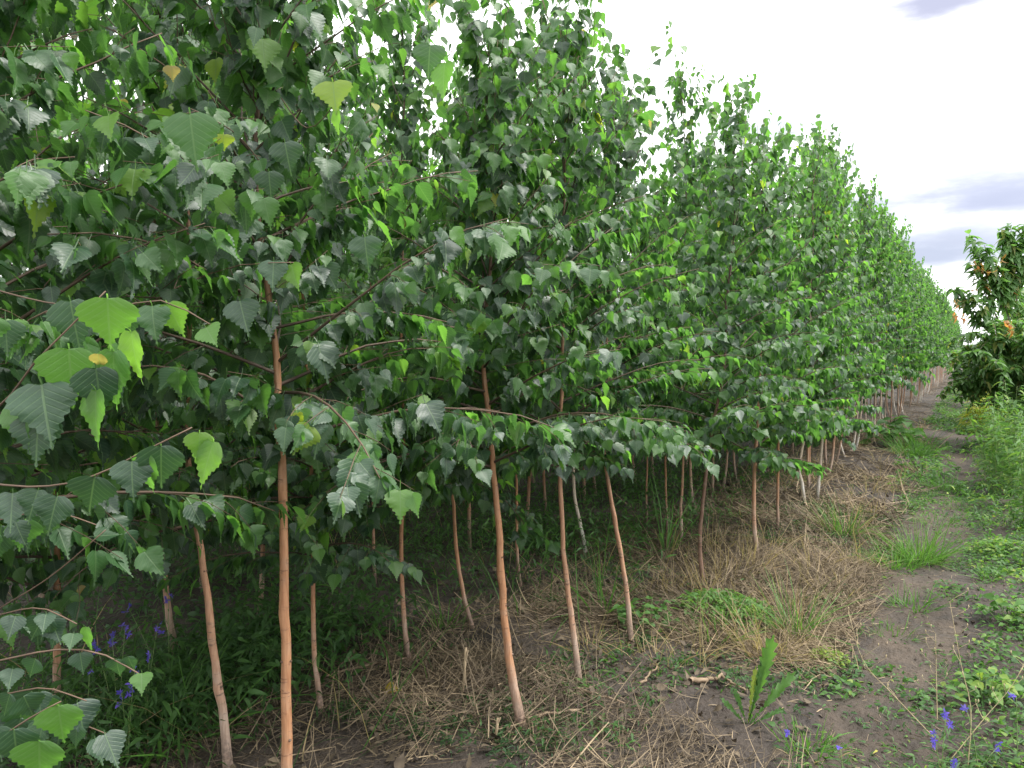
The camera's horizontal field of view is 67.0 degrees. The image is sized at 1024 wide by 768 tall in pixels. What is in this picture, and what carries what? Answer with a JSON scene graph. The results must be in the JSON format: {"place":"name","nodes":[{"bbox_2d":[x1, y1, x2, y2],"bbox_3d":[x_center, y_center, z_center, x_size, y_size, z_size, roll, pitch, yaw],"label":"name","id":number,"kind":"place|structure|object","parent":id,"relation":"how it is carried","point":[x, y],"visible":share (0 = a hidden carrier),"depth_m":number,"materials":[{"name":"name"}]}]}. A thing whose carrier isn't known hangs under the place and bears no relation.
{"place":"outdoors","nodes":[
{"label":"outdoors","id":0,"kind":"place"},
{"bbox_2d":[0,362,1023,767],"bbox_3d":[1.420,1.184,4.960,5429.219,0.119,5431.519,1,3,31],"label":"ground","id":1,"kind":"structure","parent":0,"point":[480,758],"depth_m":3.66,"materials":[{"name":"soil"}]},
{"bbox_2d":[1,465,58,585],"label":"birch tree","id":2,"kind":"object","parent":1,"relation":"on","point":[18,575],"visible":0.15,"depth_m":2.55,"materials":[{"name":"green plant"}]},
{"bbox_2d":[1,86,121,606],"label":"birch tree","id":3,"kind":"object","parent":1,"relation":"on","point":[56,133],"visible":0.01,"depth_m":4.25,"materials":[{"name":"green plant"}]},
{"bbox_2d":[0,34,210,568],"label":"birch tree","id":4,"kind":"object","parent":1,"relation":"on","point":[147,532],"visible":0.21,"depth_m":2.25,"materials":[{"name":"green plant"}]},
{"bbox_2d":[92,622,137,728],"bbox_3d":[-1.391,1.055,2.717,0.176,0.434,0.138,0,2,-1],"label":"larkspur","id":5,"kind":"object","parent":1,"relation":"on","point":[112,634],"visible":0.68,"depth_m":2.71,"materials":[{"name":"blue plant"}]},
{"bbox_2d":[62,69,170,526],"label":"birch tree","id":6,"kind":"object","parent":1,"relation":"on","point":[124,415],"visible":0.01,"depth_m":4.90,"materials":[{"name":"green plant"}]},
{"bbox_2d":[0,0,246,694],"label":"birch tree","id":7,"kind":"object","parent":1,"relation":"on","point":[35,575],"visible":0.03,"depth_m":2.79,"materials":[{"name":"green plant"}]},
{"bbox_2d":[109,666,146,757],"bbox_3d":[-1.287,1.105,2.587,0.152,0.346,0.138,1,3,31],"label":"larkspur","id":8,"kind":"object","parent":1,"relation":"on","point":[131,690],"visible":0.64,"depth_m":2.59,"materials":[{"name":"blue plant"}]},
{"bbox_2d":[131,622,166,731],"bbox_3d":[-1.291,1.057,2.743,0.137,0.429,0.139,0,2,-10],"label":"larkspur","id":9,"kind":"object","parent":1,"relation":"on","point":[160,632],"visible":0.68,"depth_m":2.75,"materials":[{"name":"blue plant"}]},
{"bbox_2d":[121,593,183,699],"bbox_3d":[-1.398,1.046,3.018,0.262,0.474,0.134,0,2,8],"label":"larkspur","id":10,"kind":"object","parent":1,"relation":"on","point":[166,600],"visible":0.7,"depth_m":3.02,"materials":[{"name":"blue plant"}]},
{"bbox_2d":[0,0,307,767],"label":"birch tree","id":11,"kind":"object","parent":1,"relation":"on","point":[58,380],"visible":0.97,"depth_m":1.35,"materials":[{"name":"green plant"}]},
{"bbox_2d":[0,0,333,656],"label":"birch tree","id":12,"kind":"object","parent":1,"relation":"on","point":[212,538],"visible":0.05,"depth_m":3.31,"materials":[{"name":"green plant"}]},
{"bbox_2d":[28,630,315,767],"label":"grass clump","id":13,"kind":"object","parent":1,"relation":"on","point":[160,755],"visible":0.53,"depth_m":2.75,"materials":[{"name":"plant"}]},
{"bbox_2d":[0,0,366,767],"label":"birch tree","id":14,"kind":"object","parent":1,"relation":"on","point":[72,592],"visible":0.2,"depth_m":2.41,"materials":[{"name":"green plant"}]},
{"bbox_2d":[192,1,367,616],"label":"birch tree","id":15,"kind":"object","parent":1,"relation":"on","point":[264,544],"visible":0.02,"depth_m":3.93,"materials":[{"name":"green plant"}]},
{"bbox_2d":[0,0,575,767],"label":"birch tree","id":16,"kind":"object","parent":1,"relation":"on","point":[248,66],"visible":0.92,"depth_m":1.81,"materials":[{"name":"green plant"}]},
{"bbox_2d":[155,0,461,712],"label":"birch tree","id":17,"kind":"object","parent":1,"relation":"on","point":[264,487],"visible":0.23,"depth_m":2.82,"materials":[{"name":"green plant"}]},
{"bbox_2d":[323,107,401,539],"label":"birch tree","id":18,"kind":"object","parent":1,"relation":"on","point":[347,118],"visible":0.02,"depth_m":5.60,"materials":[{"name":"green plant"}]},
{"bbox_2d":[295,43,441,584],"bbox_3d":[-0.916,-0.411,4.679,1.252,3.330,1.105,1,3,31],"label":"birch tree","id":19,"kind":"object","parent":1,"relation":"on","point":[356,286],"visible":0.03,"depth_m":4.57,"materials":[{"name":"green plant"}]},
{"bbox_2d":[364,101,429,519],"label":"birch tree","id":20,"kind":"object","parent":1,"relation":"on","point":[408,209],"visible":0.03,"depth_m":6.21,"materials":[{"name":"green plant"}]},
{"bbox_2d":[271,0,539,662],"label":"birch tree","id":21,"kind":"object","parent":1,"relation":"on","point":[407,94],"visible":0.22,"depth_m":3.43,"materials":[{"name":"green plant"}]},
{"bbox_2d":[0,441,813,767],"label":"undergrowth","id":22,"kind":"object","parent":1,"relation":"on","point":[240,645],"visible":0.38,"depth_m":3.54,"materials":[{"name":"green plant"}]},
{"bbox_2d":[407,567,507,632],"bbox_3d":[-0.286,1.089,3.907,0.608,0.333,0.345,0,2,-6],"label":"grass clump","id":23,"kind":"object","parent":1,"relation":"on","point":[440,625],"visible":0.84,"depth_m":3.93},
{"bbox_2d":[358,53,560,628],"bbox_3d":[-0.229,-0.198,3.934,1.276,2.930,1.176,1,3,31],"label":"birch tree","id":24,"kind":"object","parent":1,"relation":"on","point":[484,496],"visible":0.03,"depth_m":3.70,"materials":[{"name":"green plant"}]},
{"bbox_2d":[418,81,557,547],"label":"birch tree","id":25,"kind":"object","parent":1,"relation":"on","point":[434,166],"depth_m":5.43,"materials":[{"name":"green plant"}]},
{"bbox_2d":[288,0,693,728],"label":"birch tree","id":26,"kind":"object","parent":1,"relation":"on","point":[476,322],"visible":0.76,"depth_m":2.63,"materials":[{"name":"green plant"}]},
{"bbox_2d":[420,39,589,586],"bbox_3d":[-0.030,-0.396,4.540,1.053,3.282,1.166,1,3,31],"label":"birch tree","id":27,"kind":"object","parent":1,"relation":"on","point":[569,395],"visible":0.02,"depth_m":4.57,"materials":[{"name":"green plant"}]},
{"bbox_2d":[311,583,705,767],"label":"fine weeds","id":28,"kind":"object","parent":1,"relation":"on","point":[460,729],"visible":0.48,"depth_m":2.78,"materials":[{"name":"green plant"}]},
{"bbox_2d":[60,379,1023,767],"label":"straw litter","id":29,"kind":"object","parent":1,"relation":"on","point":[486,657],"visible":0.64,"depth_m":3.76,"materials":[{"name":"plant"}]},
{"bbox_2d":[399,0,722,678],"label":"birch tree","id":30,"kind":"object","parent":1,"relation":"on","point":[570,49],"visible":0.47,"depth_m":3.06,"materials":[{"name":"green plant"}]},
{"bbox_2d":[537,132,586,511],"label":"birch tree","id":31,"kind":"object","parent":1,"relation":"on","point":[555,479],"visible":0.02,"depth_m":6.33,"materials":[{"name":"green plant"}]},
{"bbox_2d":[508,69,634,521],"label":"birch tree","id":32,"kind":"object","parent":1,"relation":"on","point":[528,489],"depth_m":5.90,"materials":[{"name":"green plant"}]},
{"bbox_2d":[495,117,657,551],"bbox_3d":[0.486,-0.421,5.274,1.181,3.283,1.257,1,3,31],"label":"birch tree","id":33,"kind":"object","parent":1,"relation":"on","point":[573,476],"visible":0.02,"depth_m":5.38,"materials":[{"name":"green plant"}]},
{"bbox_2d":[542,532,658,620],"bbox_3d":[0.458,1.024,4.091,0.742,0.467,0.705,1,3,31],"label":"grass clump","id":34,"kind":"object","parent":1,"relation":"on","point":[601,591],"visible":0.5,"depth_m":4.11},
{"bbox_2d":[499,11,753,644],"bbox_3d":[0.438,-0.209,3.628,1.294,2.920,1.298,1,3,31],"label":"birch tree","id":35,"kind":"object","parent":1,"relation":"on","point":[625,179],"visible":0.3,"depth_m":3.50,"materials":[{"name":"green plant"}]},
{"bbox_2d":[582,175,702,522],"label":"birch tree","id":36,"kind":"object","parent":1,"relation":"on","point":[642,246],"visible":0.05,"depth_m":6.14,"materials":[{"name":"green plant"}]},
{"bbox_2d":[612,596,679,633],"bbox_3d":[0.662,1.155,3.875,0.338,0.169,0.325,-1,3,-23],"label":"weed patch","id":37,"kind":"object","parent":1,"relation":"on","point":[622,609],"visible":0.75,"depth_m":3.83,"materials":[{"name":"green plant"}]},
{"bbox_2d":[580,461,740,555],"bbox_3d":[1.022,0.849,5.357,1.149,0.675,1.205,1,3,31],"label":"grass clump","id":38,"kind":"object","parent":1,"relation":"on","point":[668,537],"visible":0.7,"depth_m":5.35,"materials":[{"name":"plant"}]},
{"bbox_2d":[621,157,730,530],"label":"birch tree","id":39,"kind":"object","parent":1,"relation":"on","point":[693,389],"visible":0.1,"depth_m":5.83,"materials":[{"name":"green plant"}]},
{"bbox_2d":[638,138,740,502],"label":"birch tree","id":40,"kind":"object","parent":1,"relation":"on","point":[690,462],"visible":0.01,"depth_m":6.83,"materials":[{"name":"green plant"}]},
{"bbox_2d":[612,17,767,540],"bbox_3d":[1.290,-0.674,5.643,1.133,3.711,1.179,2,3,43],"label":"birch tree","id":41,"kind":"object","parent":1,"relation":"on","point":[680,156],"visible":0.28,"depth_m":5.45,"materials":[{"name":"green plant"}]},
{"bbox_2d":[386,377,1023,767],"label":"ground cover","id":42,"kind":"object","parent":1,"relation":"on","point":[967,492],"visible":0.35,"depth_m":3.64,"materials":[{"name":"green plant"}]},
{"bbox_2d":[648,144,765,497],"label":"birch tree","id":43,"kind":"object","parent":1,"relation":"on","point":[712,479],"visible":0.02,"depth_m":7.26,"materials":[{"name":"green plant"}]},
{"bbox_2d":[665,606,768,651],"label":"grass clump","id":44,"kind":"object","parent":1,"relation":"on","point":[714,619],"visible":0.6,"depth_m":3.70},
{"bbox_2d":[617,70,829,589],"bbox_3d":[1.184,-0.325,4.471,1.307,3.096,1.428,1,3,31],"label":"birch tree","id":45,"kind":"object","parent":1,"relation":"on","point":[727,418],"visible":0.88,"depth_m":4.42,"materials":[{"name":"green plant"}]},
{"bbox_2d":[670,588,781,633],"bbox_3d":[1.127,1.173,4.063,0.602,0.162,0.561,-1,3,-25],"label":"weed patch","id":46,"kind":"object","parent":1,"relation":"on","point":[699,594],"visible":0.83,"depth_m":4.02,"materials":[{"name":"green plant"}]},
{"bbox_2d":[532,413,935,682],"bbox_3d":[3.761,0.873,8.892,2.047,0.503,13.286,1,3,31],"label":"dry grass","id":47,"kind":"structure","parent":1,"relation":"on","point":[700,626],"depth_m":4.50,"materials":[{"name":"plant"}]},
{"bbox_2d":[648,109,859,555],"bbox_3d":[1.651,-0.321,5.092,1.323,3.033,1.268,0,2,-7],"label":"birch tree","id":48,"kind":"object","parent":1,"relation":"on","point":[762,456],"visible":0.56,"depth_m":5.01,"materials":[{"name":"green plant"}]},
{"bbox_2d":[720,635,795,724],"bbox_3d":[0.928,1.109,2.877,0.292,0.370,0.072,0,2,-4],"label":"toothed weed","id":49,"kind":"object","parent":1,"relation":"on","point":[759,681],"visible":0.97,"depth_m":2.90,"materials":[{"name":"green plant"}]},
{"bbox_2d":[774,729,808,767],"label":"larkspur","id":50,"kind":"object","parent":1,"relation":"on","point":[787,733],"visible":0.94,"depth_m":2.58,"materials":[{"name":"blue plant"}]},
{"bbox_2d":[711,123,877,525],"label":"birch tree","id":51,"kind":"object","parent":1,"relation":"on","point":[799,371],"visible":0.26,"depth_m":5.84,"materials":[{"name":"green plant"}]},
{"bbox_2d":[719,565,875,653],"bbox_3d":[1.433,1.118,3.857,0.805,0.447,0.825,1,3,31],"label":"grass clump","id":52,"kind":"object","parent":1,"relation":"on","point":[800,622],"visible":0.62,"depth_m":3.88,"materials":[{"name":"plant"}]},
{"bbox_2d":[758,707,858,767],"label":"grass clump","id":53,"kind":"object","parent":1,"relation":"on","point":[826,741],"visible":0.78,"depth_m":2.75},
{"bbox_2d":[743,114,876,503],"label":"birch tree","id":54,"kind":"object","parent":1,"relation":"on","point":[818,227],"visible":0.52,"depth_m":6.74,"materials":[{"name":"green plant"}]},
{"bbox_2d":[743,124,887,487],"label":"birch tree","id":55,"kind":"object","parent":1,"relation":"on","point":[832,157],"visible":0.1,"depth_m":7.33,"materials":[{"name":"green plant"}]},
{"bbox_2d":[810,646,850,665],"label":"cushion weed","id":56,"kind":"object","parent":1,"relation":"on","point":[833,652],"visible":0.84,"depth_m":3.55,"materials":[{"name":"green plant"}]},
{"bbox_2d":[776,123,884,484],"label":"birch tree","id":57,"kind":"object","parent":1,"relation":"on","point":[869,407],"visible":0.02,"depth_m":7.78,"materials":[{"name":"green plant"}]},
{"bbox_2d":[772,146,889,501],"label":"birch tree","id":58,"kind":"object","parent":1,"relation":"on","point":[830,261],"visible":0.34,"depth_m":6.95,"materials":[{"name":"green plant"}]},
{"bbox_2d":[788,145,903,476],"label":"birch tree","id":59,"kind":"object","parent":1,"relation":"on","point":[859,310],"visible":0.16,"depth_m":8.34,"materials":[{"name":"green plant"}]},
{"bbox_2d":[803,488,897,537],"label":"grass clump","id":60,"kind":"object","parent":1,"relation":"on","point":[836,527],"visible":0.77,"depth_m":5.87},
{"bbox_2d":[820,136,897,466],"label":"birch tree","id":61,"kind":"object","parent":1,"relation":"on","point":[847,167],"visible":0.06,"depth_m":8.75,"materials":[{"name":"green plant"}]},
{"bbox_2d":[837,215,891,456],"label":"birch tree","id":62,"kind":"object","parent":1,"relation":"on","point":[882,388],"visible":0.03,"depth_m":9.87,"materials":[{"name":"green plant"}]},
{"bbox_2d":[835,187,900,460],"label":"birch tree","id":63,"kind":"object","parent":1,"relation":"on","point":[888,372],"visible":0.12,"depth_m":9.33,"materials":[{"name":"green plant"}]},
{"bbox_2d":[849,186,917,451],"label":"birch tree","id":64,"kind":"object","parent":1,"relation":"on","point":[870,243],"visible":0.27,"depth_m":10.23,"materials":[{"name":"green plant"}]},
{"bbox_2d":[864,241,918,437],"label":"birch tree","id":65,"kind":"object","parent":1,"relation":"on","point":[902,297],"visible":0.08,"depth_m":10.95,"materials":[{"name":"green plant"}]},
{"bbox_2d":[853,164,930,448],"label":"birch tree","id":66,"kind":"object","parent":1,"relation":"on","point":[861,192],"visible":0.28,"depth_m":10.64,"materials":[{"name":"green plant"}]},
{"bbox_2d":[859,415,926,447],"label":"broadleaf plant","id":67,"kind":"object","parent":1,"relation":"on","point":[899,428],"visible":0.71,"depth_m":10.89,"materials":[{"name":"green plant"}]},
{"bbox_2d":[871,191,927,426],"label":"birch tree","id":68,"kind":"object","parent":1,"relation":"on","point":[905,339],"visible":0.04,"depth_m":11.94,"materials":[{"name":"green plant"}]},
{"bbox_2d":[850,531,950,574],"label":"grass clump","id":69,"kind":"object","parent":1,"relation":"on","point":[907,565],"visible":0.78,"depth_m":5.07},
{"bbox_2d":[871,212,936,440],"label":"birch tree","id":70,"kind":"object","parent":1,"relation":"on","point":[885,240],"visible":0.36,"depth_m":11.32,"materials":[{"name":"green plant"}]},
{"bbox_2d":[882,225,935,425],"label":"birch tree","id":71,"kind":"object","parent":1,"relation":"on","point":[907,300],"visible":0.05,"depth_m":12.74,"materials":[{"name":"green plant"}]},
{"bbox_2d":[892,218,928,414],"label":"birch tree","id":72,"kind":"object","parent":1,"relation":"on","point":[903,228],"visible":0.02,"depth_m":16.28,"materials":[{"name":"green plant"}]},
{"bbox_2d":[871,419,956,460],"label":"grass clump","id":73,"kind":"object","parent":1,"relation":"on","point":[926,449],"visible":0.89,"depth_m":10.22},
{"bbox_2d":[890,223,939,422],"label":"birch tree","id":74,"kind":"object","parent":1,"relation":"on","point":[919,309],"visible":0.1,"depth_m":14.30,"materials":[{"name":"green plant"}]},
{"bbox_2d":[897,242,935,416],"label":"birch tree","id":75,"kind":"object","parent":1,"relation":"on","point":[927,338],"visible":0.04,"depth_m":15.25,"materials":[{"name":"green plant"}]},
{"bbox_2d":[899,271,935,413],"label":"birch tree","id":76,"kind":"object","parent":1,"relation":"on","point":[921,312],"visible":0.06,"depth_m":16.59,"materials":[{"name":"green plant"}]},
{"bbox_2d":[894,225,945,418],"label":"birch tree","id":77,"kind":"object","parent":1,"relation":"on","point":[922,286],"visible":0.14,"depth_m":14.79,"materials":[{"name":"green plant"}]},
{"bbox_2d":[909,256,946,407],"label":"birch tree","id":78,"kind":"object","parent":1,"relation":"on","point":[930,305],"visible":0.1,"depth_m":18.40,"materials":[{"name":"green plant"}]},
{"bbox_2d":[911,259,951,403],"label":"birch tree","id":79,"kind":"object","parent":1,"relation":"on","point":[936,363],"visible":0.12,"depth_m":19.91,"materials":[{"name":"green plant"}]},
{"bbox_2d":[862,508,1004,573],"bbox_3d":[2.805,1.079,5.229,0.932,0.475,0.876,-2,3,-39],"label":"grass clump","id":80,"kind":"object","parent":1,"relation":"on","point":[926,549],"visible":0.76,"depth_m":5.27,"materials":[{"name":"plant"}]},
{"bbox_2d":[919,269,952,401],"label":"birch tree","id":81,"kind":"object","parent":1,"relation":"on","point":[938,332],"visible":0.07,"depth_m":20.51,"materials":[{"name":"green plant"}]},
{"bbox_2d":[927,278,954,393],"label":"birch tree","id":82,"kind":"object","parent":1,"relation":"on","point":[939,297],"visible":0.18,"depth_m":24.20,"materials":[{"name":"green plant"}]},
{"bbox_2d":[920,709,962,767],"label":"larkspur","id":83,"kind":"object","parent":1,"relation":"on","point":[933,741],"visible":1,"depth_m":2.55,"materials":[{"name":"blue plant"}]},
{"bbox_2d":[908,465,976,492],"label":"grass clump","id":84,"kind":"object","parent":1,"relation":"on","point":[950,487],"visible":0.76,"depth_m":7.96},
{"bbox_2d":[937,291,961,387],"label":"birch tree","id":85,"kind":"object","parent":1,"relation":"on","point":[942,306],"visible":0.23,"depth_m":28.17,"materials":[{"name":"green plant"}]},
{"bbox_2d":[950,588,978,765],"bbox_3d":[1.542,0.999,2.634,0.048,0.632,0.095,-2,3,-45],"label":"dry stalk","id":86,"kind":"object","parent":1,"relation":"on","point":[964,676],"visible":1,"depth_m":2.63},
{"bbox_2d":[951,392,1004,433],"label":"yellow bush","id":87,"kind":"object","parent":1,"relation":"on","point":[974,412],"visible":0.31,"depth_m":13.43,"materials":[{"name":"green plant"}]},
{"bbox_2d":[936,222,1023,419],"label":"orchard tree","id":88,"kind":"object","parent":1,"relation":"on","point":[990,352],"visible":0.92,"depth_m":11.14,"materials":[{"name":"green plant"}]},
{"bbox_2d":[949,704,1017,767],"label":"larkspur","id":89,"kind":"object","parent":1,"relation":"on","point":[997,749],"visible":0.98,"depth_m":2.62,"materials":[{"name":"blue plant"}]},
{"bbox_2d":[946,662,1023,705],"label":"weed patch","id":90,"kind":"object","parent":1,"relation":"on","point":[1015,688],"visible":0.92,"depth_m":3.10,"materials":[{"name":"green plant"}]},
{"bbox_2d":[961,394,1010,470],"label":"tall weed","id":91,"kind":"object","parent":1,"relation":"on","point":[983,417],"visible":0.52,"depth_m":8.76,"materials":[{"name":"green plant"}]},
{"bbox_2d":[950,288,1023,399],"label":"orchard tree","id":92,"kind":"object","parent":1,"relation":"on","point":[1019,308],"visible":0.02,"depth_m":14.35,"materials":[{"name":"green plant"}]},
{"bbox_2d":[952,651,1023,758],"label":"dry stalk","id":93,"kind":"object","parent":1,"relation":"on","point":[991,707],"visible":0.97,"depth_m":2.70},
{"bbox_2d":[959,555,1021,583],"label":"grass clump","id":94,"kind":"object","parent":1,"relation":"on","point":[982,578],"visible":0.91,"depth_m":4.74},
{"bbox_2d":[961,391,1023,497],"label":"tall weed","id":95,"kind":"object","parent":1,"relation":"on","point":[991,450],"visible":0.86,"depth_m":7.62,"materials":[{"name":"green plant"}]},
{"bbox_2d":[964,537,1023,554],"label":"weed patch","id":96,"kind":"object","parent":1,"relation":"on","point":[1001,541],"visible":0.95,"depth_m":5.40,"materials":[{"name":"green plant"}]},
{"bbox_2d":[974,593,1023,625],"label":"weed patch","id":97,"kind":"object","parent":1,"relation":"on","point":[1002,602],"visible":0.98,"depth_m":3.96,"materials":[{"name":"green plant"}]},
{"bbox_2d":[978,397,1023,479],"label":"tall weed","id":98,"kind":"object","parent":1,"relation":"on","point":[1003,443],"visible":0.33,"depth_m":8.18,"materials":[{"name":"green plant"}]},
{"bbox_2d":[992,381,1023,484],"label":"tall weed","id":99,"kind":"object","parent":1,"relation":"on","point":[1014,407],"visible":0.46,"depth_m":7.96,"materials":[{"name":"green plant"}]},
{"bbox_2d":[993,421,1023,503],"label":"tall weed","id":100,"kind":"object","parent":1,"relation":"on","point":[1013,469],"visible":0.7,"depth_m":6.97,"materials":[{"name":"green plant"}]},
{"bbox_2d":[998,692,1023,763],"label":"larkspur","id":101,"kind":"object","parent":1,"relation":"on","point":[1012,695],"visible":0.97,"depth_m":2.64,"materials":[{"name":"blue plant"}]},
{"bbox_2d":[1000,419,1023,528],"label":"tall weed","id":102,"kind":"object","parent":1,"relation":"on","point":[1015,458],"visible":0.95,"depth_m":6.01,"materials":[{"name":"green plant"}]},
{"bbox_2d":[0,0,1023,344],"label":"sky","id":103,"kind":"structure","parent":0,"point":[929,94],"materials":[{"name":"white"}]},
{"bbox_2d":[808,395,976,767],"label":"path","id":104,"kind":"structure","parent":0,"point":[900,652],"depth_m":3.63,"materials":[{"name":"soil"}]},
{"bbox_2d":[413,471,1023,767],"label":"soil clods","id":105,"kind":"object","parent":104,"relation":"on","point":[415,759],"visible":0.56,"depth_m":3.32,"materials":[{"name":"soil"}]},
{"bbox_2d":[848,607,932,736],"bbox_3d":[1.398,1.066,2.838,0.322,0.485,0.052,0,2,7],"label":"dry stalk","id":106,"kind":"object","parent":104,"relation":"on","point":[878,680],"visible":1,"depth_m":2.83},
{"bbox_2d":[873,580,956,615],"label":"grass clump","id":107,"kind":"object","parent":104,"relation":"on","point":[914,603],"visible":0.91,"depth_m":4.28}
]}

